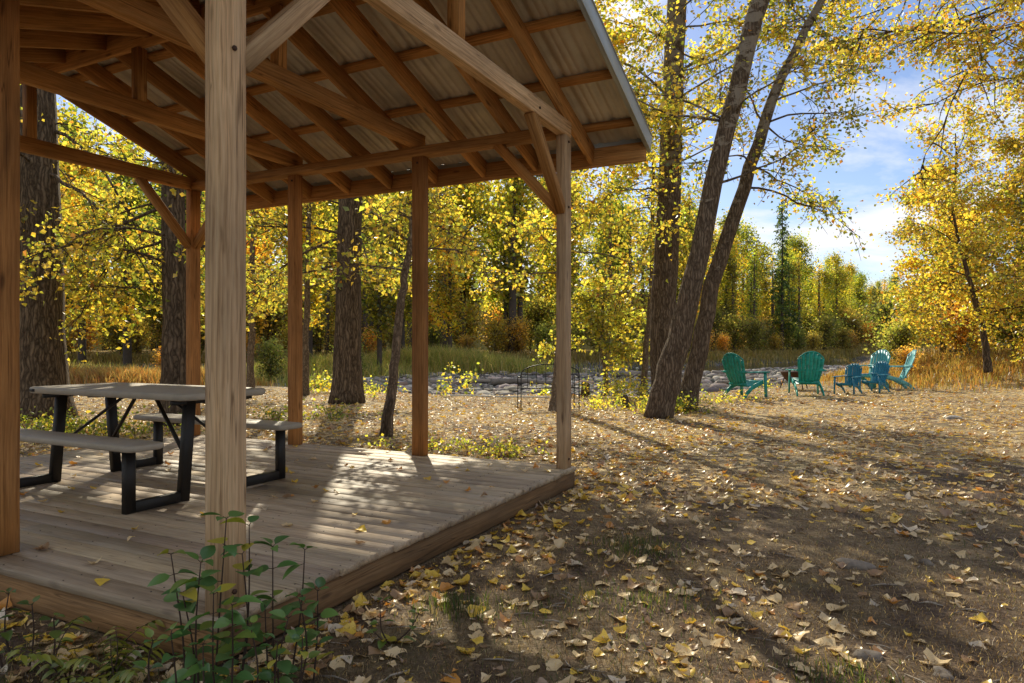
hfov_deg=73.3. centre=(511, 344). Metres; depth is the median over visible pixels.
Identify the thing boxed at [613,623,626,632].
fallen leaf
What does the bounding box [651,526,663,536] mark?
fallen leaf
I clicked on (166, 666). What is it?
fallen leaf
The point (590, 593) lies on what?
fallen leaf
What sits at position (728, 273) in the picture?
forest tree
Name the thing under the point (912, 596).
fallen leaf
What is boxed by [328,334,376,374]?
brush shrub
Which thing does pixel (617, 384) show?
weed clump
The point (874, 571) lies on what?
fallen leaf
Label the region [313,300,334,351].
brush shrub
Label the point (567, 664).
fallen leaf
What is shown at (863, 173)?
sky
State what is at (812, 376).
adirondack chair
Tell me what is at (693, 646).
fallen leaf
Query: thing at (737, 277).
forest tree
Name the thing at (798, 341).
brush shrub
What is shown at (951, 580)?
fallen leaf
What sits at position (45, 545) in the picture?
fallen leaf
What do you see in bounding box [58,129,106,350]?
forest tree
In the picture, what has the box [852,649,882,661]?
stone
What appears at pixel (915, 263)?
cottonwood tree
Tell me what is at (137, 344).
brush shrub
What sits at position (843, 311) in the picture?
brush shrub
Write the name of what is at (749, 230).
forest tree
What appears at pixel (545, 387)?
garden bench
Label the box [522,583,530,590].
fallen leaf
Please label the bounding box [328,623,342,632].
fallen leaf
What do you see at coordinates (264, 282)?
slim tree
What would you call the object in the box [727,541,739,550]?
fallen leaf
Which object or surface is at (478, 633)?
fallen leaf
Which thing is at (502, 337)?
brush shrub
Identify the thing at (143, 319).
brush shrub
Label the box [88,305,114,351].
brush shrub
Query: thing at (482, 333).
brush shrub
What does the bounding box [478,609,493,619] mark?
fallen leaf
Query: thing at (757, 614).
fallen leaf
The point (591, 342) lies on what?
brush shrub
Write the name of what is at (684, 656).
fallen leaf
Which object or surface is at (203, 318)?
forest tree
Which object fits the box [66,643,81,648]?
fallen leaf
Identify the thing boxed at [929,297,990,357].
brush shrub
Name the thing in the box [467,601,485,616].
fallen leaf
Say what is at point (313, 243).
forest tree
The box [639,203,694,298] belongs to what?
forest tree
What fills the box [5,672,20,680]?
fallen leaf
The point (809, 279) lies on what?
forest tree
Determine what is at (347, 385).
cottonwood tree
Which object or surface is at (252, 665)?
fallen leaf
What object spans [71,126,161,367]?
forest tree
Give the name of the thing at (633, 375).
driftwood log
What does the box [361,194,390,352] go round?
forest tree
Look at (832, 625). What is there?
fallen leaf
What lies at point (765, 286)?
forest tree
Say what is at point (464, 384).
weed clump
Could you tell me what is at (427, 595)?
fallen leaf
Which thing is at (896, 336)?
brush shrub
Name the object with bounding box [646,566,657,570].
fallen leaf
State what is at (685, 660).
fallen leaf
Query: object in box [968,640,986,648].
fallen leaf
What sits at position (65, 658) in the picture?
fallen leaf
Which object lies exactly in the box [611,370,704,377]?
driftwood log
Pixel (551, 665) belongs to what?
fallen leaf
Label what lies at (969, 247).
cottonwood tree
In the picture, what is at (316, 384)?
weed clump
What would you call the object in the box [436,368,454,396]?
weed clump
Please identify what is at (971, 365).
bank grass
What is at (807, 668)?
fallen leaf
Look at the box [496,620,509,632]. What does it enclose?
fallen leaf
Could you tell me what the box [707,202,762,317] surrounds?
forest tree
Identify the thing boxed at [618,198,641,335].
slim tree
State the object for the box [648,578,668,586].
fallen leaf
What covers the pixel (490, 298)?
forest tree
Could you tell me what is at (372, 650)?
fallen leaf
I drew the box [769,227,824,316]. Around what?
forest tree
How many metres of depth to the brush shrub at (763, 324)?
84.79 m
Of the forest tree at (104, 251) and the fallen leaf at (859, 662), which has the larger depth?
the forest tree at (104, 251)
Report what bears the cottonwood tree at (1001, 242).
on the ground at (774, 522)
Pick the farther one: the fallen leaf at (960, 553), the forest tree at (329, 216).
the forest tree at (329, 216)
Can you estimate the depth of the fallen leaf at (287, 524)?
4.14 m
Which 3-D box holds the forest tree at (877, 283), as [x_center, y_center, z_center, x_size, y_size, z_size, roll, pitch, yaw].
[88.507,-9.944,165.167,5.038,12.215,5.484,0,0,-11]
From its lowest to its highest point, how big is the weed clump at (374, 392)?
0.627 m
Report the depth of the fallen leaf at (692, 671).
2.66 m
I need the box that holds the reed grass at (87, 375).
[69,361,281,386]
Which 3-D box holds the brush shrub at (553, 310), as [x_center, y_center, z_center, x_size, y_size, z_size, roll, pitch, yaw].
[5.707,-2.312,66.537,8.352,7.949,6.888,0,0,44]
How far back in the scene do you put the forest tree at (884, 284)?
151.10 m
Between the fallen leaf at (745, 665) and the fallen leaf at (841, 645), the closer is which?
the fallen leaf at (745, 665)
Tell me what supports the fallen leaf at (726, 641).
on the ground at (774, 522)
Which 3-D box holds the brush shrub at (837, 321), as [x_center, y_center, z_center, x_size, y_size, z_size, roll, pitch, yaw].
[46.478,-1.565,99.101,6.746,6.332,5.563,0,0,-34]
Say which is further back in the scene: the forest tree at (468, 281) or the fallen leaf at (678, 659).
the forest tree at (468, 281)
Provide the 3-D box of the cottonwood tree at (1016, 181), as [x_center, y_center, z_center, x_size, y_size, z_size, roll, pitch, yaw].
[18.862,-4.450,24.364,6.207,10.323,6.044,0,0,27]
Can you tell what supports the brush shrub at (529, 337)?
on the ground at (774, 522)
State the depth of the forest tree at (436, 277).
74.31 m
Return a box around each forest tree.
[58,97,111,351]
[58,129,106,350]
[58,130,95,321]
[60,123,117,365]
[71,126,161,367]
[86,170,116,349]
[101,242,153,313]
[109,181,160,353]
[110,198,156,350]
[126,184,249,323]
[129,185,204,325]
[139,153,161,350]
[203,207,284,340]
[249,200,366,361]
[257,231,287,349]
[260,201,366,337]
[269,213,287,267]
[312,201,337,352]
[320,200,338,351]
[321,193,397,347]
[331,206,410,372]
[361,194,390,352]
[362,190,450,350]
[384,187,460,295]
[395,190,489,350]
[405,182,499,349]
[411,229,436,314]
[428,192,477,310]
[447,183,502,307]
[451,176,555,354]
[472,199,510,317]
[473,180,541,347]
[525,176,583,341]
[528,177,593,311]
[531,178,593,307]
[548,200,582,293]
[571,176,602,350]
[576,168,649,348]
[577,196,638,304]
[581,193,639,302]
[593,211,646,345]
[634,217,679,297]
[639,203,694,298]
[647,226,698,313]
[677,190,715,306]
[688,214,741,312]
[706,223,747,346]
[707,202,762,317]
[720,235,748,319]
[735,239,750,348]
[737,217,774,315]
[738,252,765,349]
[741,237,769,317]
[744,238,785,316]
[758,276,780,348]
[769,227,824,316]
[773,258,813,323]
[776,229,810,305]
[779,240,809,291]
[801,262,820,330]
[803,278,834,323]
[805,264,846,348]
[808,247,861,346]
[820,254,833,308]
[826,264,868,310]
[831,259,861,311]
[833,265,865,326]
[844,268,879,316]
[845,273,873,343]
[861,286,880,317]
[871,280,883,301]
[878,272,900,295]
[880,276,888,299]
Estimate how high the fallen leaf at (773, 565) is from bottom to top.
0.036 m
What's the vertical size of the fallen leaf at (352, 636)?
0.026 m
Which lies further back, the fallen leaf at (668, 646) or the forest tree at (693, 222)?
the forest tree at (693, 222)
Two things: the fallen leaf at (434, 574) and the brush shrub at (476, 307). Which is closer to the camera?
the fallen leaf at (434, 574)
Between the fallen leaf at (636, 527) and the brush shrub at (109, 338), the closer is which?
the fallen leaf at (636, 527)
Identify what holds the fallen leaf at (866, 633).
on the ground at (774, 522)
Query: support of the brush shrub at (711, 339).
on the ground at (774, 522)
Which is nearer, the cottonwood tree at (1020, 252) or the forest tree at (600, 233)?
the cottonwood tree at (1020, 252)
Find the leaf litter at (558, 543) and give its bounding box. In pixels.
[0,381,1023,682]
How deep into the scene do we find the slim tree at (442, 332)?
61.01 m
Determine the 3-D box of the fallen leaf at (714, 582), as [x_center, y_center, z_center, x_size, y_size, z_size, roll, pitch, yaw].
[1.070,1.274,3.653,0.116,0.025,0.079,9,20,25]
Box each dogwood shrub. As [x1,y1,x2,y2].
[147,510,277,682]
[242,535,338,682]
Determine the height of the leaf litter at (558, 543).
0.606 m
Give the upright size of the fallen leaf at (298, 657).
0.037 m
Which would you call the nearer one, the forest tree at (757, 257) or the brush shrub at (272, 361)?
the brush shrub at (272, 361)
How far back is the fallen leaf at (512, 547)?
4.28 m
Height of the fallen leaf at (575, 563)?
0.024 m
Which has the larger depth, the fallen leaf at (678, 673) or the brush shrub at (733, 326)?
the brush shrub at (733, 326)
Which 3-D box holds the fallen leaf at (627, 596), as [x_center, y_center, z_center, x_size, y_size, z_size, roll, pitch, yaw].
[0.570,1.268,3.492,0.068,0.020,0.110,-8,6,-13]
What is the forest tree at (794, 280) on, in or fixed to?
on the ground at (774, 522)
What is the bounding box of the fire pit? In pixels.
[779,371,808,389]
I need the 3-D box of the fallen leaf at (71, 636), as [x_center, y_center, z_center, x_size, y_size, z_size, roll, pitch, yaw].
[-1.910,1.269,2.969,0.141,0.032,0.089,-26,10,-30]
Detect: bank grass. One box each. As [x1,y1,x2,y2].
[67,343,939,368]
[68,342,600,386]
[744,345,1023,393]
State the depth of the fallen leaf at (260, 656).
2.81 m
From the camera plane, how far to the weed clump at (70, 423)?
9.47 m
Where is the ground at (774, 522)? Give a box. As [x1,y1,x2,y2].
[0,292,1023,682]
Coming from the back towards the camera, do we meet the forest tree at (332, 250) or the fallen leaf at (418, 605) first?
the forest tree at (332, 250)
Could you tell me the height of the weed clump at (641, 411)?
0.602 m
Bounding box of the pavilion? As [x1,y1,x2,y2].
[0,0,651,665]
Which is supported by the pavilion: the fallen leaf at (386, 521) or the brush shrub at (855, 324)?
the fallen leaf at (386, 521)
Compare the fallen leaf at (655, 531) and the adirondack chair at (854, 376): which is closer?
the fallen leaf at (655, 531)
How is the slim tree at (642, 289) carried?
on the ground at (774, 522)
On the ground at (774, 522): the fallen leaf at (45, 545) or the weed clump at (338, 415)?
the weed clump at (338, 415)
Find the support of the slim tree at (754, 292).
on the ground at (774, 522)
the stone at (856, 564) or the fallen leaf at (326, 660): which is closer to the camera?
the fallen leaf at (326, 660)
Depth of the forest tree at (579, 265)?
78.61 m
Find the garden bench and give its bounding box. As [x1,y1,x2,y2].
[517,363,579,410]
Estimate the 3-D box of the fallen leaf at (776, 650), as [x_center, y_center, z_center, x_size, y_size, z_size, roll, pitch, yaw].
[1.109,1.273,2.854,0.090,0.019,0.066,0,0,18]
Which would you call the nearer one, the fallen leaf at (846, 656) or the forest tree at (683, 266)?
the fallen leaf at (846, 656)
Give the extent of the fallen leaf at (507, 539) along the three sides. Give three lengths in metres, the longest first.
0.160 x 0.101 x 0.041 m
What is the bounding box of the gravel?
[269,362,869,396]
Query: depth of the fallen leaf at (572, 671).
2.68 m
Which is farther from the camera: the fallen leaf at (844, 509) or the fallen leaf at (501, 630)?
the fallen leaf at (844, 509)
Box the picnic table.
[20,382,301,514]
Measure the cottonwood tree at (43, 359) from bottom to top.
17.068 m
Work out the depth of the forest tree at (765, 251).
116.21 m
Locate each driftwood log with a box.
[398,386,462,389]
[428,378,490,383]
[490,378,551,385]
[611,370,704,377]
[620,367,649,383]
[711,370,753,373]
[716,380,771,384]
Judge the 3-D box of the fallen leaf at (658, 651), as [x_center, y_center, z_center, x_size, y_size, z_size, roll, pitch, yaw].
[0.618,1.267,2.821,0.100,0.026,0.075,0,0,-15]
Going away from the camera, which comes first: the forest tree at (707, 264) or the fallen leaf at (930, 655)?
the fallen leaf at (930, 655)
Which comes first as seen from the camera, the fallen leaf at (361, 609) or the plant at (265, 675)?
the plant at (265, 675)
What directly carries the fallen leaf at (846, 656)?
on the ground at (774, 522)
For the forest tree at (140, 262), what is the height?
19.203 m
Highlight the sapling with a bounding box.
[532,261,649,395]
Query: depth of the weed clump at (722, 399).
15.27 m
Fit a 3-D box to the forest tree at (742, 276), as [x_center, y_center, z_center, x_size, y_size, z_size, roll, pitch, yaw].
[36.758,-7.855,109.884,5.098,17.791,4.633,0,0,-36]
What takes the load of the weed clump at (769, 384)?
on the ground at (774, 522)
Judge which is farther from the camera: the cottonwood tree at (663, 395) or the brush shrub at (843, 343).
the brush shrub at (843, 343)
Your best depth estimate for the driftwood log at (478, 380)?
31.53 m
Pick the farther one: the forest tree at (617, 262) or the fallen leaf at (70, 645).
the forest tree at (617, 262)
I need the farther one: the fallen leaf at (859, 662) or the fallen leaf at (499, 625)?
the fallen leaf at (499, 625)
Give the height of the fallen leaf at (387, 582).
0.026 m
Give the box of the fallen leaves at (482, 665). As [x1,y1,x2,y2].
[0,423,1023,682]
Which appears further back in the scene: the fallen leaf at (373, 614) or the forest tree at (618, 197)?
the forest tree at (618, 197)
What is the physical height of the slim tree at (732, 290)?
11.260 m
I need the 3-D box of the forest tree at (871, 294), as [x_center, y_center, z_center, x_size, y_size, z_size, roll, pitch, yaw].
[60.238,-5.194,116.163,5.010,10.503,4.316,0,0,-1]
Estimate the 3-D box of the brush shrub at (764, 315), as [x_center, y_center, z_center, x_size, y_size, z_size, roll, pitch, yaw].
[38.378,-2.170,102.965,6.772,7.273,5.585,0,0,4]
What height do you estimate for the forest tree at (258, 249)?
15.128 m
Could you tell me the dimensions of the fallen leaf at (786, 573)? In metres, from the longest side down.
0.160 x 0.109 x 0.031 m
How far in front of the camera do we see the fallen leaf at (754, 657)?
2.79 m
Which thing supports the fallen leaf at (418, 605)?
on the ground at (774, 522)
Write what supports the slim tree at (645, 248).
on the ground at (774, 522)
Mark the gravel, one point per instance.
(709, 384)
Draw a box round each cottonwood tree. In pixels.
[19,84,204,421]
[20,111,287,426]
[200,185,483,403]
[200,191,322,387]
[246,194,410,395]
[448,0,680,411]
[571,0,890,401]
[621,0,857,418]
[643,0,900,411]
[789,0,1023,210]
[874,202,1007,354]
[875,103,1023,358]
[896,171,1023,372]
[935,155,1023,350]
[948,71,1023,332]
[972,194,1023,328]
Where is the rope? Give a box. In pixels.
[450,395,549,397]
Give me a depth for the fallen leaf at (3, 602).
3.35 m
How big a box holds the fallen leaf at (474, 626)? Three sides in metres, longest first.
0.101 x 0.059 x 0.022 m
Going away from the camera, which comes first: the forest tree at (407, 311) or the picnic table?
the picnic table
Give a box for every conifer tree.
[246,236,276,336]
[524,254,551,344]
[764,197,802,350]
[770,265,786,339]
[864,286,878,340]
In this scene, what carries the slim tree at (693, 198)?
on the ground at (774, 522)
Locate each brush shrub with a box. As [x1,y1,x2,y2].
[66,310,106,354]
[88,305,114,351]
[90,310,149,354]
[93,292,158,340]
[94,318,109,350]
[98,316,146,353]
[113,312,160,354]
[139,284,162,344]
[147,346,160,370]
[152,318,161,353]
[200,316,204,354]
[246,331,263,356]
[248,275,287,347]
[248,334,287,384]
[274,326,287,350]
[282,311,333,353]
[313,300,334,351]
[321,278,362,340]
[321,319,366,350]
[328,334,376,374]
[361,326,386,354]
[374,311,406,345]
[382,323,411,350]
[409,321,445,348]
[428,302,436,342]
[452,305,489,350]
[452,332,477,350]
[453,294,491,347]
[472,306,511,354]
[476,317,494,346]
[481,301,502,342]
[487,319,507,352]
[503,315,534,353]
[523,293,555,352]
[523,315,548,350]
[526,320,555,353]
[535,278,600,352]
[544,318,586,349]
[550,293,592,350]
[580,305,621,353]
[605,296,647,343]
[621,328,643,352]
[630,317,649,356]
[697,302,747,349]
[709,330,720,352]
[710,331,732,351]
[713,309,760,349]
[716,301,747,347]
[737,314,777,352]
[743,311,774,349]
[745,322,779,350]
[759,306,774,348]
[760,317,774,349]
[764,330,786,351]
[767,310,804,348]
[788,327,809,350]
[790,314,812,347]
[796,301,846,347]
[801,329,822,349]
[805,311,847,350]
[826,312,851,348]
[832,325,858,350]
[833,302,866,340]
[836,291,929,361]
[838,313,873,346]
[844,328,864,349]
[860,320,880,344]
[869,316,926,364]
[876,283,933,348]
[891,342,923,374]
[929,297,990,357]
[967,294,1023,352]
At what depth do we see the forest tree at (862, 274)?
127.59 m
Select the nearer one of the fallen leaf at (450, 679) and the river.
the fallen leaf at (450, 679)
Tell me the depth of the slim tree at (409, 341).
61.83 m
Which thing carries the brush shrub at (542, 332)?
on the ground at (774, 522)
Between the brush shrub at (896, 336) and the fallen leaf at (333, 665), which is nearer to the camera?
the fallen leaf at (333, 665)
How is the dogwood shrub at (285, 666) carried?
on the ground at (774, 522)
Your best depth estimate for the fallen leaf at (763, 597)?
3.42 m
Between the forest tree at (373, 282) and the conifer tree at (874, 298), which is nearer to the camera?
the forest tree at (373, 282)
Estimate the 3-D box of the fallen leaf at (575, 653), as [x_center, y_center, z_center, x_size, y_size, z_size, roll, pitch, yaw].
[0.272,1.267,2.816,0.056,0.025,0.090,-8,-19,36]
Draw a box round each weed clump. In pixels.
[20,406,135,444]
[20,406,204,438]
[252,397,380,421]
[309,364,332,392]
[317,375,407,392]
[357,431,517,452]
[363,381,378,396]
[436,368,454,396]
[447,362,483,394]
[459,435,549,458]
[527,381,551,395]
[572,385,647,410]
[580,363,702,400]
[628,392,694,413]
[675,389,716,414]
[699,388,764,402]
[747,375,782,387]
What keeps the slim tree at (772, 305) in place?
on the ground at (774, 522)
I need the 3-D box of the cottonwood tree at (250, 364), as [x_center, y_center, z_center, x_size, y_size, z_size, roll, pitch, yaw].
[-6.759,-3.689,18.436,4.475,10.067,4.483,0,0,0]
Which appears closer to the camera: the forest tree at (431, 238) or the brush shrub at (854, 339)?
the forest tree at (431, 238)
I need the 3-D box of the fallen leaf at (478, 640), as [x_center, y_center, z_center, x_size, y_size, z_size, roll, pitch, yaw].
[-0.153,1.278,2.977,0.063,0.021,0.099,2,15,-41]
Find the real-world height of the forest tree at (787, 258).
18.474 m
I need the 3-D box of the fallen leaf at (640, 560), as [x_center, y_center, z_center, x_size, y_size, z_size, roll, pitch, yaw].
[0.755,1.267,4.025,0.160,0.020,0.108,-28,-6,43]
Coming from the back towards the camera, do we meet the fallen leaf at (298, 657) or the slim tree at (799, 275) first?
the slim tree at (799, 275)
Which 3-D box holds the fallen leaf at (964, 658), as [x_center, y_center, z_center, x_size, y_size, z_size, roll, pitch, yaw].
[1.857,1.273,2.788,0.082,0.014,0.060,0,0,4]
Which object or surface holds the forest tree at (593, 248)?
on the ground at (774, 522)
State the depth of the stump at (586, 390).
17.22 m
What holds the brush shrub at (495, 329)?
on the ground at (774, 522)
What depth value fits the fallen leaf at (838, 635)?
3.01 m
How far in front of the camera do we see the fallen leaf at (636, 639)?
2.97 m
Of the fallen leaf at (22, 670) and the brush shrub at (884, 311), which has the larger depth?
the brush shrub at (884, 311)
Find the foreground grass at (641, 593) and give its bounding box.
[4,527,921,682]
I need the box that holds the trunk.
[380,397,393,436]
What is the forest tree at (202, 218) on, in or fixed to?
on the ground at (774, 522)
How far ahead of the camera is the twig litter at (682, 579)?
3.20 m
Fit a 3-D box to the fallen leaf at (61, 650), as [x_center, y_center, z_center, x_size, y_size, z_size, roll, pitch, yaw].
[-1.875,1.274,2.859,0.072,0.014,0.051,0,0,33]
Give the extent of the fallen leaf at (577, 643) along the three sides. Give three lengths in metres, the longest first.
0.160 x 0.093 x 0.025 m
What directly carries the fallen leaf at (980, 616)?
on the ground at (774, 522)
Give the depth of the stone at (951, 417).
11.95 m
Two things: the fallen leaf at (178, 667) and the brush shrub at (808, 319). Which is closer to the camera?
the fallen leaf at (178, 667)
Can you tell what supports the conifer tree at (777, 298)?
on the ground at (774, 522)
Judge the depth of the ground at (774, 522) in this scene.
4.32 m
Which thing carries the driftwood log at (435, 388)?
on the ground at (774, 522)
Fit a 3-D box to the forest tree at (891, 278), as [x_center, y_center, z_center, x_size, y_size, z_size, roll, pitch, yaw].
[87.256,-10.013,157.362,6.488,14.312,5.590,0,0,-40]
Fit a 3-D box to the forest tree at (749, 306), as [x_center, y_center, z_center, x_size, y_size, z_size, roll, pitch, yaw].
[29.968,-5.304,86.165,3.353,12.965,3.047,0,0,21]
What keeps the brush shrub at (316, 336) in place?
on the ground at (774, 522)
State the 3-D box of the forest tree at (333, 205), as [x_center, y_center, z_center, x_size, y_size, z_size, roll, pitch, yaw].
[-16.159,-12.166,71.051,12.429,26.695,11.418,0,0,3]
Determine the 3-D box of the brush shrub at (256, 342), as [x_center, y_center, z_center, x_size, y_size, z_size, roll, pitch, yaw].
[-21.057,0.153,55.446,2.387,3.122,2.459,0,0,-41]
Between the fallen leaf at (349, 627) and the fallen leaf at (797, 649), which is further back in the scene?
the fallen leaf at (349, 627)
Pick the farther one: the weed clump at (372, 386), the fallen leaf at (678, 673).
the weed clump at (372, 386)
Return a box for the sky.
[56,0,1023,292]
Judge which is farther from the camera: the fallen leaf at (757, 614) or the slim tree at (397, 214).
the slim tree at (397, 214)
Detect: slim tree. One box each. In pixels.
[257,210,275,347]
[302,186,492,436]
[361,196,376,353]
[404,199,411,349]
[428,187,449,349]
[430,185,459,347]
[495,225,508,352]
[505,180,536,352]
[586,140,702,395]
[595,187,625,351]
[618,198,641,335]
[635,206,650,342]
[678,201,693,278]
[679,178,700,307]
[704,221,723,352]
[725,260,742,350]
[742,244,764,350]
[763,252,779,349]
[780,250,797,348]
[791,247,808,346]
[811,259,828,350]
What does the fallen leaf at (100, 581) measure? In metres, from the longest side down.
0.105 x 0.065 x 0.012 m
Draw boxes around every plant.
[0,587,68,680]
[6,615,164,681]
[55,626,164,682]
[132,615,317,682]
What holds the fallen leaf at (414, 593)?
on the ground at (774, 522)
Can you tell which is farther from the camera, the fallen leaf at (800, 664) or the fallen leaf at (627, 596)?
the fallen leaf at (627, 596)
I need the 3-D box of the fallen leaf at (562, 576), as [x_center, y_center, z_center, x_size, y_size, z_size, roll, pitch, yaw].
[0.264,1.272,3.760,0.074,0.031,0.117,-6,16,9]
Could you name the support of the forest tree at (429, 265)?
on the ground at (774, 522)
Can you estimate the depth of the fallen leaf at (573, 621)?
3.16 m
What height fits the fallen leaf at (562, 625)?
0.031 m
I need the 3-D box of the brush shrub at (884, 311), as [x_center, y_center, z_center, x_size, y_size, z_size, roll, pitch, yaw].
[18.910,-0.732,34.221,3.380,4.112,4.098,0,0,-21]
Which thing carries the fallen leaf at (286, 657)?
on the ground at (774, 522)
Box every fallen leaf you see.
[0,596,12,609]
[0,617,16,623]
[0,622,17,628]
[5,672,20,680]
[7,666,30,675]
[11,617,27,625]
[21,632,46,644]
[36,639,53,643]
[37,542,48,549]
[55,648,68,653]
[56,651,71,657]
[56,656,73,666]
[57,648,83,658]
[61,632,86,644]
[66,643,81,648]
[68,631,95,641]
[76,647,104,656]
[94,576,109,585]
[146,662,171,672]
[160,663,181,678]
[229,666,239,672]
[248,650,265,665]
[250,660,270,667]
[281,522,292,525]
[284,655,300,663]
[286,642,294,650]
[292,646,315,661]
[302,662,319,676]
[305,660,326,669]
[317,655,332,663]
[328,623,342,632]
[329,656,344,669]
[335,621,364,635]
[340,654,352,663]
[341,617,353,621]
[344,631,359,640]
[347,607,364,615]
[354,525,366,531]
[354,594,370,606]
[365,607,378,619]
[368,645,385,654]
[381,580,397,586]
[382,519,391,523]
[383,646,406,659]
[390,589,408,600]
[400,636,415,644]
[401,616,406,627]
[407,585,419,597]
[410,602,423,608]
[414,569,442,578]
[417,640,429,646]
[419,592,429,600]
[437,596,449,603]
[437,672,460,682]
[439,582,454,591]
[443,568,456,576]
[447,559,460,566]
[454,574,469,584]
[457,646,474,652]
[463,541,479,549]
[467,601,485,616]
[468,622,481,630]
[468,630,484,638]
[468,653,481,660]
[469,538,486,544]
[470,636,482,644]
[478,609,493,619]
[481,553,495,559]
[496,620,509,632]
[498,534,509,541]
[498,627,512,636]
[504,597,518,604]
[506,544,518,552]
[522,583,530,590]
[528,665,539,674]
[531,589,548,600]
[531,628,548,639]
[539,608,551,613]
[540,567,551,573]
[543,629,556,636]
[545,545,555,551]
[546,658,562,670]
[553,573,566,580]
[554,621,567,628]
[562,638,586,645]
[564,618,577,625]
[564,659,590,670]
[567,559,584,565]
[570,668,581,673]
[572,650,584,656]
[573,676,589,681]
[583,590,599,599]
[592,628,616,642]
[594,580,608,584]
[602,633,614,642]
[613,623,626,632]
[618,592,629,599]
[627,526,639,530]
[627,576,645,588]
[629,634,640,643]
[636,556,646,563]
[644,667,654,675]
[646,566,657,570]
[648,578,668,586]
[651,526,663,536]
[653,647,670,659]
[656,665,666,670]
[659,627,674,637]
[666,642,676,655]
[671,658,686,664]
[673,588,686,594]
[673,641,698,656]
[673,667,689,678]
[674,652,688,660]
[679,657,694,668]
[680,621,691,630]
[680,668,694,677]
[688,643,701,650]
[693,627,707,636]
[699,637,721,648]
[708,578,724,587]
[710,638,730,647]
[722,606,740,616]
[725,587,746,595]
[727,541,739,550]
[729,618,746,623]
[734,660,748,669]
[741,655,755,660]
[749,610,762,619]
[757,595,773,604]
[766,593,781,602]
[767,562,780,568]
[770,629,798,637]
[771,570,788,575]
[773,646,784,654]
[781,629,792,638]
[784,601,800,610]
[790,661,803,667]
[793,627,809,640]
[793,664,814,672]
[794,645,810,653]
[799,622,813,626]
[812,636,835,645]
[818,618,850,633]
[822,568,835,574]
[826,603,845,610]
[827,647,842,651]
[829,644,851,654]
[830,633,844,637]
[834,505,848,512]
[839,652,858,661]
[852,659,863,667]
[857,505,873,511]
[857,592,871,596]
[859,630,875,635]
[867,569,885,576]
[902,524,917,531]
[902,591,918,600]
[923,647,950,664]
[945,579,960,583]
[945,592,960,599]
[951,550,965,557]
[961,654,977,662]
[968,612,991,622]
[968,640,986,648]
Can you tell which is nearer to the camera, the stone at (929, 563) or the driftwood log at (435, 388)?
the stone at (929, 563)
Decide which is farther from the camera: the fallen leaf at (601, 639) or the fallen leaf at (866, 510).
the fallen leaf at (866, 510)
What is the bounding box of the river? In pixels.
[571,360,858,372]
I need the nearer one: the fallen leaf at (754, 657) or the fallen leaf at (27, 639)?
the fallen leaf at (754, 657)
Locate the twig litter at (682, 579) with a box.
[0,425,1023,682]
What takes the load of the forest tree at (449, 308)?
on the ground at (774, 522)
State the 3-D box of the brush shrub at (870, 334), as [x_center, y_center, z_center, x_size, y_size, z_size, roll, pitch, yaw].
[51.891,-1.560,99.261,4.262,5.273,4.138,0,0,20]
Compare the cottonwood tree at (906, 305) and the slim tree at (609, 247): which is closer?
the cottonwood tree at (906, 305)
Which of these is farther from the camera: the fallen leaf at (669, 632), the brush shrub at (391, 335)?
the brush shrub at (391, 335)
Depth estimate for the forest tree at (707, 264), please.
101.15 m
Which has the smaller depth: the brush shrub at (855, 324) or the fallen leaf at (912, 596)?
the fallen leaf at (912, 596)
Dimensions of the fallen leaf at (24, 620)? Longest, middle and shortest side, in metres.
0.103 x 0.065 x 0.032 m
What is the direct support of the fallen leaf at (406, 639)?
on the ground at (774, 522)
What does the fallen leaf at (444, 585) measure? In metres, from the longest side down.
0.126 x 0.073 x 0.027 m
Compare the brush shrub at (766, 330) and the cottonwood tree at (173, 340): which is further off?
the brush shrub at (766, 330)
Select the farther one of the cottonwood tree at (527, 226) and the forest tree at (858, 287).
the forest tree at (858, 287)
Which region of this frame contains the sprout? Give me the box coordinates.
[366,597,428,649]
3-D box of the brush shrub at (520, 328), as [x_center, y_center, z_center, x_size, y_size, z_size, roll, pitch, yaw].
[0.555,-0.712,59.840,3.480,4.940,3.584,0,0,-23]
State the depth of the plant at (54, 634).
2.72 m
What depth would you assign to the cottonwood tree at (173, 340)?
10.91 m
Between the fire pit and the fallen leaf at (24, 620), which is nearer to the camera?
the fallen leaf at (24, 620)
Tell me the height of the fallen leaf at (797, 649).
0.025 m
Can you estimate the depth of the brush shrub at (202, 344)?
56.01 m
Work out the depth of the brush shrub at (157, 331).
56.10 m
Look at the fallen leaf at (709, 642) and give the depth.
2.93 m
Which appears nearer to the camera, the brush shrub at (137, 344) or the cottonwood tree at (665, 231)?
the cottonwood tree at (665, 231)
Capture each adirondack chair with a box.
[721,353,769,397]
[786,351,826,396]
[832,363,863,394]
[849,349,890,388]
[859,361,890,392]
[873,349,916,389]
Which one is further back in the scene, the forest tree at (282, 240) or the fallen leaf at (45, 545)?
the forest tree at (282, 240)
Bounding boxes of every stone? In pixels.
[833,557,876,570]
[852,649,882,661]
[919,559,933,565]
[932,666,954,680]
[945,415,962,418]
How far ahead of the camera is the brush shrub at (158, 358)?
26.71 m
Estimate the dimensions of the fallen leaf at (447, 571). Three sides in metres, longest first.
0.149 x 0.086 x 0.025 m

